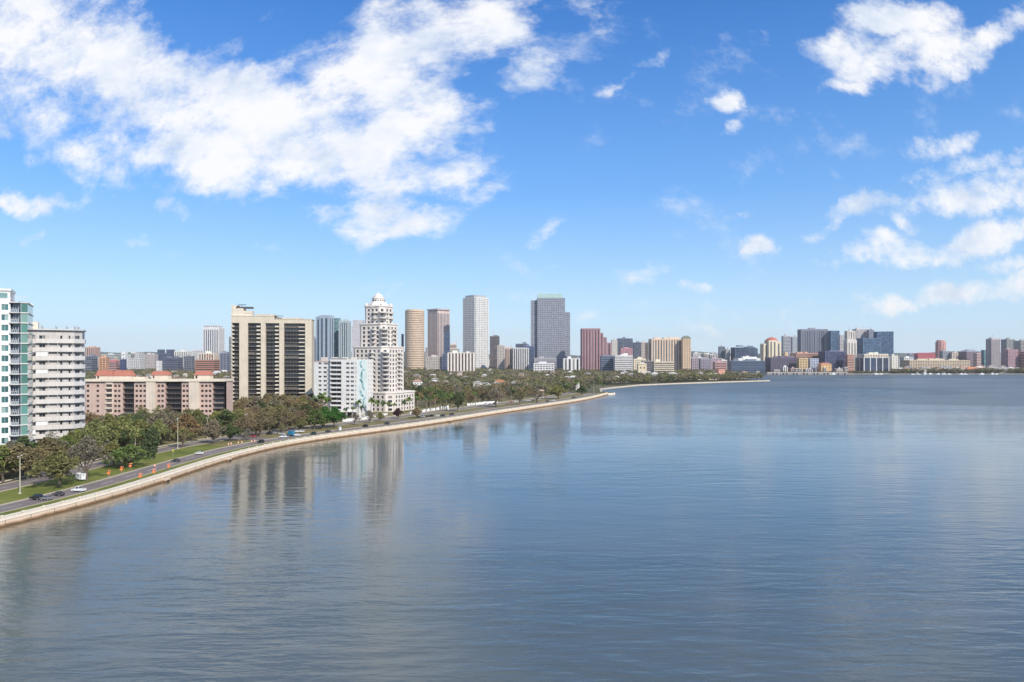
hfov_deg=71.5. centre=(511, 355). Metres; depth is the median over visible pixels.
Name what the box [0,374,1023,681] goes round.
water
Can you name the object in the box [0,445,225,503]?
median lawn
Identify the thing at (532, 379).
woodland
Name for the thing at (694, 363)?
office building
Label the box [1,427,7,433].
window
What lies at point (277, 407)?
oak tree
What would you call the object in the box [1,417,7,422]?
window
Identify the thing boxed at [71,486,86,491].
car
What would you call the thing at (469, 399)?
oak tree
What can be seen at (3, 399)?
window
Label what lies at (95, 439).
oak tree
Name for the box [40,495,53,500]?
car
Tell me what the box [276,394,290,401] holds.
oak tree
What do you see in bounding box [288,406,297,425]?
oak tree
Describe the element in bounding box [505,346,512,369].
office building
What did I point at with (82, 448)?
oak tree
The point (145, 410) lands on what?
oak tree
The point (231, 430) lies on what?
oak tree
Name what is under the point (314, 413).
oak tree
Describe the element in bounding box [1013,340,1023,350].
apartment tower
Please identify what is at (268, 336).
bay window
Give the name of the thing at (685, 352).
apartment tower
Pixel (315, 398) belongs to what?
palm tree
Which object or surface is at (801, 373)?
quay
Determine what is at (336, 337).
apartment tower
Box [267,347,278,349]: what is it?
bay window
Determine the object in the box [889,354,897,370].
apartment block
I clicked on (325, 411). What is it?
oak tree
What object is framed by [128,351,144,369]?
hospital building
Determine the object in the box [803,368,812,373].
office building
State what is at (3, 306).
window
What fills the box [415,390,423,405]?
oak tree
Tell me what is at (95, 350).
apartment block
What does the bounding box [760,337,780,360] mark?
hotel
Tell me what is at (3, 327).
window
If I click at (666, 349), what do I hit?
hotel
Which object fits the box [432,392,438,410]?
palm tree
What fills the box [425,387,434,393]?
oak tree
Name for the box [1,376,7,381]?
window
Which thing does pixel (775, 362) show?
convention hall
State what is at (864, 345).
office tower
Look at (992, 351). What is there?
apartment tower
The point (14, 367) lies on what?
balcony door
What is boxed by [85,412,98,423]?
oak tree
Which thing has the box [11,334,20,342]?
balcony door
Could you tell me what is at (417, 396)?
palm tree
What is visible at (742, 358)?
hall
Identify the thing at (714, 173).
sky
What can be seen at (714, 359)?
office building
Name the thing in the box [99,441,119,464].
oak tree
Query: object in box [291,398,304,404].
oak tree
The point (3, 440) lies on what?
window
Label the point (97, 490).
verge grass
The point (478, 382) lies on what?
house
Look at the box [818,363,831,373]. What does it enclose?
restaurant
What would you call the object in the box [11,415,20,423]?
balcony door
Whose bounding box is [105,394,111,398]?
loggia window
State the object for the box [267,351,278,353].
bay window
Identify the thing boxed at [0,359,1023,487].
ground
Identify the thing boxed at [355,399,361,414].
palm tree
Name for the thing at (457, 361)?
apartment block
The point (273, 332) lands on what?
bay window
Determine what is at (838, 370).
office building
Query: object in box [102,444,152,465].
oak tree
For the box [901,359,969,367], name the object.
apartment block
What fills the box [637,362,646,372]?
hall
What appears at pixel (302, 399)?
oak tree
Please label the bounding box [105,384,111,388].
loggia window
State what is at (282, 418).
oak tree
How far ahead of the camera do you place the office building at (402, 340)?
1900.50 m
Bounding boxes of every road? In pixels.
[0,393,572,490]
[0,393,597,511]
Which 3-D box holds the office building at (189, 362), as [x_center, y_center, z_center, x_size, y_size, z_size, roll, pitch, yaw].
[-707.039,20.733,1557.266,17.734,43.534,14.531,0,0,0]
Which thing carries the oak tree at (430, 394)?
on the lawn at (165, 441)
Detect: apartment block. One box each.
[33,322,85,452]
[85,346,99,356]
[85,370,233,428]
[313,357,372,417]
[448,350,474,371]
[450,339,458,352]
[633,357,645,370]
[640,340,645,358]
[652,359,673,372]
[796,358,807,368]
[808,358,818,370]
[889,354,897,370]
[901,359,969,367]
[973,353,980,366]
[1001,348,1017,367]
[1018,351,1023,367]
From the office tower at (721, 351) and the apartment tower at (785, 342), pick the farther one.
the office tower at (721, 351)
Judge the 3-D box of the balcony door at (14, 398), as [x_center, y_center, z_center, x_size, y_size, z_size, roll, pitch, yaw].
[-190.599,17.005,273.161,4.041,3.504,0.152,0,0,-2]
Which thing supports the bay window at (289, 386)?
in the apartment tower at (272, 354)
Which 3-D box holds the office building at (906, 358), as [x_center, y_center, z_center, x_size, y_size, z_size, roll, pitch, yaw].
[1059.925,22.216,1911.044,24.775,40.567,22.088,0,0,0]
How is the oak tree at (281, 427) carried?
on the median lawn at (223, 443)
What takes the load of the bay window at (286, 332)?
in the apartment tower at (272, 354)
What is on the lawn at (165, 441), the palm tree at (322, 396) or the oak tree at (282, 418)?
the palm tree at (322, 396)
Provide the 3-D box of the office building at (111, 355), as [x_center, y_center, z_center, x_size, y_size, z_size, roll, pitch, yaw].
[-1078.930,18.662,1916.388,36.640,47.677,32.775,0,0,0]
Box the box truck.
[287,431,294,435]
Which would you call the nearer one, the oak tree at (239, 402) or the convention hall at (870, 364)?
the oak tree at (239, 402)
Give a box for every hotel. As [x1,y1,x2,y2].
[645,337,680,369]
[731,345,757,360]
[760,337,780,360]
[818,350,844,370]
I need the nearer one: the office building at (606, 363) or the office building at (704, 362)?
the office building at (606, 363)
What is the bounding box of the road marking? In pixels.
[1,393,594,508]
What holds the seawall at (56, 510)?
on the ground at (591, 389)
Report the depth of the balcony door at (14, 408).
273.23 m
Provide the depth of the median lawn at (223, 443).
448.69 m
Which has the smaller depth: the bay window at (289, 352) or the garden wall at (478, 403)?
the bay window at (289, 352)
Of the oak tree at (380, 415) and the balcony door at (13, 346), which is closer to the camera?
the balcony door at (13, 346)
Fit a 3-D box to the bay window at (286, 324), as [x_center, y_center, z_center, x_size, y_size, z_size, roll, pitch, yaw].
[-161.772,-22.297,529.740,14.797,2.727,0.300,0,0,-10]
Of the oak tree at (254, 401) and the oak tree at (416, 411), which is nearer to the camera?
the oak tree at (254, 401)
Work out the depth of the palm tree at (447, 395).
548.21 m
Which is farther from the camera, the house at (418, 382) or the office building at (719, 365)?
the office building at (719, 365)
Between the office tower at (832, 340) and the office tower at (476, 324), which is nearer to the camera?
the office tower at (476, 324)
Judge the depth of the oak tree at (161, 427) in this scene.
331.24 m
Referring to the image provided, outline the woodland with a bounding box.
[85,365,1023,393]
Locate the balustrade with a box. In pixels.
[0,392,607,520]
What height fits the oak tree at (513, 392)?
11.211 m
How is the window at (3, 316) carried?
in the apartment tower at (16, 370)
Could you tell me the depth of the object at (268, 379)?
527.18 m
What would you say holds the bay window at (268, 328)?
in the apartment tower at (272, 354)
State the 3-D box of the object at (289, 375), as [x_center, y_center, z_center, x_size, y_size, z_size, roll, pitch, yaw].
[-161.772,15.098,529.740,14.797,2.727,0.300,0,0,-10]
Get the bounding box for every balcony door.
[11,303,20,311]
[11,313,20,321]
[11,323,20,332]
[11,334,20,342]
[11,344,20,352]
[11,354,20,362]
[11,364,20,372]
[11,375,20,383]
[11,385,20,393]
[11,395,20,403]
[11,405,20,413]
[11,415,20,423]
[11,426,20,434]
[11,436,20,440]
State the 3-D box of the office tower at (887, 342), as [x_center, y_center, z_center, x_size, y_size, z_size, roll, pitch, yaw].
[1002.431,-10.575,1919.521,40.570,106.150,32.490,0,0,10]
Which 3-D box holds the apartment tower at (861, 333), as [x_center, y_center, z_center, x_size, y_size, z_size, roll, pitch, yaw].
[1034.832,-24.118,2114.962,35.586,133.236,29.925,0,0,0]
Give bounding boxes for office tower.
[203,326,223,359]
[229,337,230,371]
[405,309,423,368]
[427,309,450,356]
[444,333,449,352]
[463,295,488,368]
[490,335,499,367]
[531,294,569,368]
[580,328,611,369]
[718,345,724,358]
[725,348,729,360]
[797,327,827,352]
[828,331,839,349]
[856,338,880,353]
[867,329,873,337]
[873,331,893,356]
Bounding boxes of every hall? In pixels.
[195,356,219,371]
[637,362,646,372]
[733,356,759,360]
[765,356,798,372]
[856,357,888,371]
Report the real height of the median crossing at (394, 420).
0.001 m
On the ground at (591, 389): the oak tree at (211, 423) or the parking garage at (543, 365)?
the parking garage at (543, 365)
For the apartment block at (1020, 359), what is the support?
on the ground at (591, 389)
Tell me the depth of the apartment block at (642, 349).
1750.00 m
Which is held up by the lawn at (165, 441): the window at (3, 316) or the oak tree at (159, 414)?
the oak tree at (159, 414)
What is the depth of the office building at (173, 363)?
1600.50 m
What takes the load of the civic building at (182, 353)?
on the ground at (591, 389)
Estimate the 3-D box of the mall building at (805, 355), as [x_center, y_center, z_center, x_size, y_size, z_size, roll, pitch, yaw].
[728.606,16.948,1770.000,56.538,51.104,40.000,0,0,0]
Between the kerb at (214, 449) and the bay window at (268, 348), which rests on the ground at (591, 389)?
the kerb at (214, 449)
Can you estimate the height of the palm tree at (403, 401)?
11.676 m
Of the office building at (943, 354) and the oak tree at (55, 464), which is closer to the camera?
the oak tree at (55, 464)
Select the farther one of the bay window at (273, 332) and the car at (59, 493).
the bay window at (273, 332)
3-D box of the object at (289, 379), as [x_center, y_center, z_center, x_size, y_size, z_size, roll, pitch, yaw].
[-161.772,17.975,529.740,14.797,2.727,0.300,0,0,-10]
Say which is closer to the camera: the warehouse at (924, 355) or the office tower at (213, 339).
the office tower at (213, 339)
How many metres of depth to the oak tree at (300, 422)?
391.40 m
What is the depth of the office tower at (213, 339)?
1600.50 m
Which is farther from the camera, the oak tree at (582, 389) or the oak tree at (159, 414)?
the oak tree at (582, 389)
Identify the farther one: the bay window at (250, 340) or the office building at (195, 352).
the office building at (195, 352)
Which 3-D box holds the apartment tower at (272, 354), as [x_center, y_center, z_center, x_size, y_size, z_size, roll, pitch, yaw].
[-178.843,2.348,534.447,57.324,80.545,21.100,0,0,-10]
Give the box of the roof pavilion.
[856,352,887,356]
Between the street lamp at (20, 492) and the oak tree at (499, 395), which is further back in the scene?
the oak tree at (499, 395)
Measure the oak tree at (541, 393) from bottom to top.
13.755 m
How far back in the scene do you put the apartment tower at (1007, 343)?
2051.06 m
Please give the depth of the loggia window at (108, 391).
409.47 m
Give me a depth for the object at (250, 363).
524.87 m
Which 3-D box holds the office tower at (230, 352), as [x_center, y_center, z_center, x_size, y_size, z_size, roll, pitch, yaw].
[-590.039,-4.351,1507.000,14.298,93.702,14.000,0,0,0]
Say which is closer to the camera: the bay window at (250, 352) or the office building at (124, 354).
the bay window at (250, 352)
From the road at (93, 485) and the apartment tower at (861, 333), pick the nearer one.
the road at (93, 485)
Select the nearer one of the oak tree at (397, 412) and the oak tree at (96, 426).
the oak tree at (96, 426)
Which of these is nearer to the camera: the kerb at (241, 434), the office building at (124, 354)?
the kerb at (241, 434)
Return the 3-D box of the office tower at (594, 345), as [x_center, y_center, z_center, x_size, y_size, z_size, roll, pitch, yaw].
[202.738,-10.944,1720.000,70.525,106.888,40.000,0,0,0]
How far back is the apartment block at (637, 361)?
1450.00 m
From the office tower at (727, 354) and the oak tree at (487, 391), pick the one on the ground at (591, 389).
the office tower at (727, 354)
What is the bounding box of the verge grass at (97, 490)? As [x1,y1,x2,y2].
[0,393,601,514]
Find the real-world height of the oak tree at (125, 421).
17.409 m
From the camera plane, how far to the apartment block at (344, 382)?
485.22 m
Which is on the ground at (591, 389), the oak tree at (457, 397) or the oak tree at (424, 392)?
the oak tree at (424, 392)
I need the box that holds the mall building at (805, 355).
[790,352,817,357]
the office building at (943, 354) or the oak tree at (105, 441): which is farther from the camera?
the office building at (943, 354)
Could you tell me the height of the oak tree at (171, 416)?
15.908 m
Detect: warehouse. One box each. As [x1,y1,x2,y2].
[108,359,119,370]
[912,353,934,359]
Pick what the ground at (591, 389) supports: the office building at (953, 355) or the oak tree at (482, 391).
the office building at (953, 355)
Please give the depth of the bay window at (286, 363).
529.89 m
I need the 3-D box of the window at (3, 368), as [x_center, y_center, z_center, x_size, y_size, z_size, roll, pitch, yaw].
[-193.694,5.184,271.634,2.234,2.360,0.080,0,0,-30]
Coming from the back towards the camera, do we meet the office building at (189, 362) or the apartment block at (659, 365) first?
the office building at (189, 362)
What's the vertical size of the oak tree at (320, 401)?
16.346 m
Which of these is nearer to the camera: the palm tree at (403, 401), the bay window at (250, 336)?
the palm tree at (403, 401)
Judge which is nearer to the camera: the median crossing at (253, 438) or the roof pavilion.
the median crossing at (253, 438)
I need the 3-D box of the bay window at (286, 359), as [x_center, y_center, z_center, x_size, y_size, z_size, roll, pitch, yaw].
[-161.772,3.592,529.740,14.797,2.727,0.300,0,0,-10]
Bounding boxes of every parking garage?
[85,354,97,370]
[533,361,553,371]
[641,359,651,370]
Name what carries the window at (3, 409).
in the apartment tower at (16, 370)
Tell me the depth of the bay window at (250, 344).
524.87 m
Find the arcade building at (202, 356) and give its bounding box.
[198,351,218,359]
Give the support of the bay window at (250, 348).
in the apartment tower at (272, 354)
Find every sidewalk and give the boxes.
[0,395,550,482]
[4,393,602,517]
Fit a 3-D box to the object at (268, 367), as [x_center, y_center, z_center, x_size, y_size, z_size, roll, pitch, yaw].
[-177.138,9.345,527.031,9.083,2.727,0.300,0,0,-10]
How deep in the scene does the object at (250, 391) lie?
524.87 m
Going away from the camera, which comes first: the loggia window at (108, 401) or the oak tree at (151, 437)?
the oak tree at (151, 437)
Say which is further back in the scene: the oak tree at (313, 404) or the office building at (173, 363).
the office building at (173, 363)
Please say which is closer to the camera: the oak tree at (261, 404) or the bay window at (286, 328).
the oak tree at (261, 404)
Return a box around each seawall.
[0,393,607,527]
[599,380,769,391]
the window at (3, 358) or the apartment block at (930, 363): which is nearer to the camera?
the window at (3, 358)
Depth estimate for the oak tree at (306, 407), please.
425.50 m
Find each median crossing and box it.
[231,437,269,439]
[380,419,407,420]
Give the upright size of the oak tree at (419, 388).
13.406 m
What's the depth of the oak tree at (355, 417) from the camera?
432.75 m
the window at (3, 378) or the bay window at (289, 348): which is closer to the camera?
the window at (3, 378)
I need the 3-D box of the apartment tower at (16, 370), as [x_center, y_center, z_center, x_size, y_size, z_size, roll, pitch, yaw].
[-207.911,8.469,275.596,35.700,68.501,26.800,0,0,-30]
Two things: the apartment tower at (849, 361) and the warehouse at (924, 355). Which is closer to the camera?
the apartment tower at (849, 361)
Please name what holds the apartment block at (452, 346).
on the ground at (591, 389)
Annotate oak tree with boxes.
[0,442,19,466]
[0,444,21,482]
[4,441,24,478]
[4,442,41,479]
[16,435,45,472]
[24,450,79,486]
[28,446,52,477]
[36,437,69,453]
[45,432,75,451]
[56,434,81,463]
[58,430,82,447]
[65,435,114,480]
[68,429,108,460]
[76,417,117,457]
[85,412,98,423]
[95,437,110,457]
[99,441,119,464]
[100,415,130,442]
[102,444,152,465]
[109,424,136,446]
[116,414,140,445]
[128,419,161,448]
[130,405,150,419]
[132,411,149,423]
[138,426,159,457]
[146,409,179,443]
[151,405,162,414]
[151,419,171,440]
[163,410,190,441]
[164,405,174,414]
[167,412,189,438]
[169,412,201,439]
[169,428,194,447]
[182,408,192,413]
[188,408,211,437]
[197,414,215,435]
[200,418,226,443]
[204,428,223,439]
[209,410,224,427]
[212,409,240,432]
[220,423,241,440]
[230,415,262,437]
[232,409,243,426]
[233,396,247,407]
[233,396,249,410]
[234,404,244,412]
[236,407,256,425]
[236,412,250,432]
[243,396,265,408]
[243,428,253,437]
[245,411,276,435]
[251,401,266,408]
[257,406,284,429]
[266,398,289,424]
[269,408,296,431]
[270,404,293,428]
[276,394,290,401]
[276,423,285,431]
[281,399,291,408]
[287,409,308,421]
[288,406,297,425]
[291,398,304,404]
[292,417,307,428]
[294,403,315,425]
[299,397,306,401]
[304,408,327,428]
[306,399,321,424]
[313,399,330,409]
[317,406,337,428]
[331,406,347,427]
[348,413,361,424]
[361,410,376,422]
[376,412,384,418]
[393,408,403,418]
[411,407,421,417]
[415,385,423,391]
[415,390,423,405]
[420,387,428,395]
[421,399,434,407]
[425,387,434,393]
[426,393,439,404]
[435,389,443,403]
[436,396,448,408]
[450,392,465,411]
[464,390,473,396]
[465,395,477,402]
[476,388,483,400]
[482,388,493,399]
[484,385,506,406]
[504,386,511,396]
[508,389,519,399]
[512,388,527,404]
[527,388,546,402]
[547,385,567,398]
[576,385,586,396]
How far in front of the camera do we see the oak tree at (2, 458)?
237.65 m
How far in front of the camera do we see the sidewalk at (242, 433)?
378.13 m
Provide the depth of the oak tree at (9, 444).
243.19 m
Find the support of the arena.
on the ground at (591, 389)
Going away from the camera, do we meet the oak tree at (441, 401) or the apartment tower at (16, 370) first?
the apartment tower at (16, 370)
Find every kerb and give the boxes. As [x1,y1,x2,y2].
[0,393,563,484]
[0,393,573,491]
[0,393,598,512]
[0,394,585,504]
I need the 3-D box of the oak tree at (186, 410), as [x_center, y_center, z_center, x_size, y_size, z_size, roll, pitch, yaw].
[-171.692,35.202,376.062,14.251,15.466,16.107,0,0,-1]
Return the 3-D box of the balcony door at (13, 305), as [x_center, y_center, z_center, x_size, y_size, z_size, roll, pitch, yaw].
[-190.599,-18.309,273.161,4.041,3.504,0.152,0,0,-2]
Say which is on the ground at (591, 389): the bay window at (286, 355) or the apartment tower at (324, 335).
the apartment tower at (324, 335)
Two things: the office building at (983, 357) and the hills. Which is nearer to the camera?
the office building at (983, 357)
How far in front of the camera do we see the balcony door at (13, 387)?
273.23 m
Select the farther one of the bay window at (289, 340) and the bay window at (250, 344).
the bay window at (289, 340)
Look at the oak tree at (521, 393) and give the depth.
605.74 m
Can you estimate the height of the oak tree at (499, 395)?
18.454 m
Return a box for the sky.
[0,0,1023,355]
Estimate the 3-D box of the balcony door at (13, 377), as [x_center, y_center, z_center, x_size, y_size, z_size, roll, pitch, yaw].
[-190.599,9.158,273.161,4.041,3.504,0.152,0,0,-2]
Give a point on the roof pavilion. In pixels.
(871, 354)
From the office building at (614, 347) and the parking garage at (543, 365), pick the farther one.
the office building at (614, 347)
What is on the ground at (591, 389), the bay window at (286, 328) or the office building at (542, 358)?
the office building at (542, 358)
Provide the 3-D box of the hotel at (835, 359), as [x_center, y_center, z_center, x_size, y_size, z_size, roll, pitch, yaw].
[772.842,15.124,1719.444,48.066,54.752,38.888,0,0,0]
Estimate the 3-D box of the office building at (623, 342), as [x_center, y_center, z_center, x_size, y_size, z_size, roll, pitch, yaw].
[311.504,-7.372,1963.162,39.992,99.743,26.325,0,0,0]
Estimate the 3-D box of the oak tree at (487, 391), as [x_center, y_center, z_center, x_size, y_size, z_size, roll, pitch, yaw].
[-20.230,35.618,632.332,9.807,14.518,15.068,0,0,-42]
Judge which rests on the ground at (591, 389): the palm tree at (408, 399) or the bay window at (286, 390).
the palm tree at (408, 399)
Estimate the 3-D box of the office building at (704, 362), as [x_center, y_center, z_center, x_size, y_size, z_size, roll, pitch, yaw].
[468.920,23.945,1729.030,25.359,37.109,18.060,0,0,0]
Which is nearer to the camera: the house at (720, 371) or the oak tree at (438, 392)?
the oak tree at (438, 392)
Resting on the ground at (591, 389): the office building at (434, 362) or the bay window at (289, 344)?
the office building at (434, 362)
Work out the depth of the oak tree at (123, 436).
300.29 m
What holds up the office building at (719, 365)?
on the ground at (591, 389)
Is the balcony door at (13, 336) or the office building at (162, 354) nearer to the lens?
the balcony door at (13, 336)
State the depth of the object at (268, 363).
527.18 m
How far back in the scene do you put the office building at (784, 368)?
1640.91 m
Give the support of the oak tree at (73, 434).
on the lawn at (165, 441)
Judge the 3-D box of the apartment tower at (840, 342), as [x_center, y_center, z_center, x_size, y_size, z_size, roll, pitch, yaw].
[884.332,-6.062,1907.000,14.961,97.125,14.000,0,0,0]
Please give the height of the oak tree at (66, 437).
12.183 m
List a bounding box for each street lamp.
[17,454,22,493]
[177,418,178,448]
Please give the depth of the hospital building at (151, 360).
1800.00 m
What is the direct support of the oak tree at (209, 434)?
on the median lawn at (223, 443)
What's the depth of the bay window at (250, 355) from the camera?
524.80 m
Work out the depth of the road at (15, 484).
342.19 m
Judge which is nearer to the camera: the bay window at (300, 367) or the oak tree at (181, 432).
the oak tree at (181, 432)
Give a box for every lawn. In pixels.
[0,396,534,480]
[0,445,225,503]
[201,393,588,445]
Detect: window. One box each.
[1,304,7,309]
[1,314,7,319]
[1,325,7,330]
[1,335,7,340]
[1,345,7,350]
[1,356,7,361]
[1,366,7,371]
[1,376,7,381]
[1,386,7,391]
[1,397,7,402]
[1,407,7,412]
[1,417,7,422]
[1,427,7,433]
[1,438,7,443]
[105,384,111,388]
[105,389,111,393]
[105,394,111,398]
[105,399,111,403]
[249,323,260,326]
[249,327,260,330]
[249,331,260,334]
[249,335,260,338]
[249,339,260,341]
[249,343,260,345]
[249,347,260,349]
[249,351,260,353]
[249,354,260,357]
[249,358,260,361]
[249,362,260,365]
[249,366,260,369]
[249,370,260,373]
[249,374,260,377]
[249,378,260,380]
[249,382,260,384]
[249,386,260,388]
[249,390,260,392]
[267,323,278,326]
[267,327,278,330]
[267,331,278,334]
[267,335,278,338]
[267,339,278,342]
[267,343,278,345]
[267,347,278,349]
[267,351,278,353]
[267,354,278,357]
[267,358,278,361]
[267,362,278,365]
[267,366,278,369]
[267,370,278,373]
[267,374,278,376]
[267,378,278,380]
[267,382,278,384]
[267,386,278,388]
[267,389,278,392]
[285,323,304,326]
[285,327,304,330]
[285,331,304,334]
[285,335,304,338]
[285,339,304,342]
[285,343,304,345]
[285,347,304,349]
[285,351,304,353]
[285,354,304,357]
[285,358,304,361]
[285,362,304,365]
[285,366,304,369]
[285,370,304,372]
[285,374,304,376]
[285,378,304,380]
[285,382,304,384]
[285,385,304,388]
[285,389,304,392]
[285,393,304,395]
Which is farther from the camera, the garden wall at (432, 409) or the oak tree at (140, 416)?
the garden wall at (432, 409)
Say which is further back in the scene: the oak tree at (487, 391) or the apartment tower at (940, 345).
the apartment tower at (940, 345)
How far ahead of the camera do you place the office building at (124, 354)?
1851.94 m
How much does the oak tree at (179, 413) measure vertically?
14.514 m
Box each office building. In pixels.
[99,355,109,369]
[101,353,120,360]
[120,359,126,369]
[121,350,127,367]
[157,349,174,369]
[163,356,182,370]
[184,355,194,370]
[192,349,202,359]
[220,351,229,370]
[314,336,315,360]
[401,334,403,346]
[425,347,427,367]
[426,355,441,369]
[442,353,447,369]
[497,344,504,369]
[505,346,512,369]
[513,348,528,370]
[516,338,526,347]
[524,344,533,368]
[534,356,555,369]
[600,355,612,370]
[611,338,617,355]
[613,353,632,370]
[617,337,632,354]
[620,347,631,354]
[633,337,639,358]
[691,357,698,369]
[692,352,701,356]
[699,357,710,369]
[709,356,721,368]
[713,361,726,370]
[781,365,787,373]
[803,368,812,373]
[834,367,842,373]
[900,356,912,366]
[939,350,948,359]
[949,351,957,358]
[958,349,980,366]
[981,350,985,366]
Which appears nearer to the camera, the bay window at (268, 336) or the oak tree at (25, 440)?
the oak tree at (25, 440)
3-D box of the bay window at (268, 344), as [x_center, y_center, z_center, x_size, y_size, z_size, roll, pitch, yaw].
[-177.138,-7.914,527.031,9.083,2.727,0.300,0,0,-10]
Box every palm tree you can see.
[310,395,319,420]
[316,392,328,403]
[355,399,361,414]
[401,399,406,414]
[406,397,411,414]
[415,394,420,406]
[423,395,429,411]
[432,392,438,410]
[444,393,449,409]
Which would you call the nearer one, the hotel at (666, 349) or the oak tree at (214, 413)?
the oak tree at (214, 413)
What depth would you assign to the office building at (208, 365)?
1400.50 m
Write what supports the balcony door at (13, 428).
in the apartment tower at (16, 370)
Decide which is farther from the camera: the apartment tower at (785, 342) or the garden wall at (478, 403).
the apartment tower at (785, 342)
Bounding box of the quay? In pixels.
[766,372,846,374]
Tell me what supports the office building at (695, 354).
on the ground at (591, 389)
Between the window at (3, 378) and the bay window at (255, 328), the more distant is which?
the bay window at (255, 328)
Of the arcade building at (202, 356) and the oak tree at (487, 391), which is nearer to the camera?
the oak tree at (487, 391)
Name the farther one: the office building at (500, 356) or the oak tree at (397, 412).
the office building at (500, 356)
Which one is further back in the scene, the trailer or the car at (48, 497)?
the trailer
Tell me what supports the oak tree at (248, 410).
on the lawn at (165, 441)
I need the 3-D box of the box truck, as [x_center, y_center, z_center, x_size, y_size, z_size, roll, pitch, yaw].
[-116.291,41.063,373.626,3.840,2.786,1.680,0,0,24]
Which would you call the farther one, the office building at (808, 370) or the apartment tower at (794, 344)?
the apartment tower at (794, 344)
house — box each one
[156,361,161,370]
[412,380,422,384]
[473,381,481,386]
[715,369,725,373]
[986,365,997,372]
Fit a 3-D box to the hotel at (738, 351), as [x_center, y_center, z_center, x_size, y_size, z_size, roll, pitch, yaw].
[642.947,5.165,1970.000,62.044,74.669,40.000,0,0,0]
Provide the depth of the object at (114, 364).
1400.50 m
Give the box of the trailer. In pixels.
[75,472,85,480]
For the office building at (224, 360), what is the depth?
1500.00 m
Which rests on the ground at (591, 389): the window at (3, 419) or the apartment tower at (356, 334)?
the apartment tower at (356, 334)
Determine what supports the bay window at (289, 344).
in the apartment tower at (272, 354)
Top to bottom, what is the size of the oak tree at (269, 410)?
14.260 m
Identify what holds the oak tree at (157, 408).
on the lawn at (165, 441)
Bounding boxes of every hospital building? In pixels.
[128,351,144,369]
[144,353,157,368]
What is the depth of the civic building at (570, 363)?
1600.00 m
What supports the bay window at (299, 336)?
in the apartment tower at (272, 354)
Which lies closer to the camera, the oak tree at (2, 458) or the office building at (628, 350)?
the oak tree at (2, 458)
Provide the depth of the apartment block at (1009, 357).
1820.00 m
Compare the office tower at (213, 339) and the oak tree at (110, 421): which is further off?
the office tower at (213, 339)
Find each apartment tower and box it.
[0,288,33,444]
[231,304,314,401]
[316,315,333,360]
[334,318,340,357]
[339,319,350,358]
[352,320,363,356]
[353,291,414,411]
[681,336,690,368]
[781,334,790,355]
[791,335,796,352]
[838,335,843,350]
[844,330,856,370]
[845,354,853,371]
[852,328,867,337]
[935,340,945,357]
[986,335,999,365]
[1001,335,1014,349]
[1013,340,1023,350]
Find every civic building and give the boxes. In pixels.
[174,350,191,366]
[563,356,579,370]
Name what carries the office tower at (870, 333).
on the ground at (591, 389)
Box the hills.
[100,351,1000,358]
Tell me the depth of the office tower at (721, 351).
2000.50 m
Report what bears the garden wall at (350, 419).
on the lawn at (165, 441)
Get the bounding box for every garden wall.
[342,416,368,421]
[410,405,448,413]
[467,401,497,405]
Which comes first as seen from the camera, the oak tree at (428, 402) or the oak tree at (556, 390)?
the oak tree at (428, 402)
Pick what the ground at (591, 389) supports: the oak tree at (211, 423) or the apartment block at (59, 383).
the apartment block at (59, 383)
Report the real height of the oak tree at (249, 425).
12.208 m
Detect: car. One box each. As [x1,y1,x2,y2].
[29,494,42,499]
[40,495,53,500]
[51,491,64,495]
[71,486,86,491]
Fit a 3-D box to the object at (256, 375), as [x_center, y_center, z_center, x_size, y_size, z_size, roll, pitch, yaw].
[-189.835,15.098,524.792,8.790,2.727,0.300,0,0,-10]
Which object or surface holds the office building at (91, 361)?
on the ground at (591, 389)
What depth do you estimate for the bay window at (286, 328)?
529.89 m
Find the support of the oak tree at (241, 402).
on the ground at (591, 389)
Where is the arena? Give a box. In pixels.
[727,359,764,372]
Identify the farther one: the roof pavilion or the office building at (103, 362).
the roof pavilion

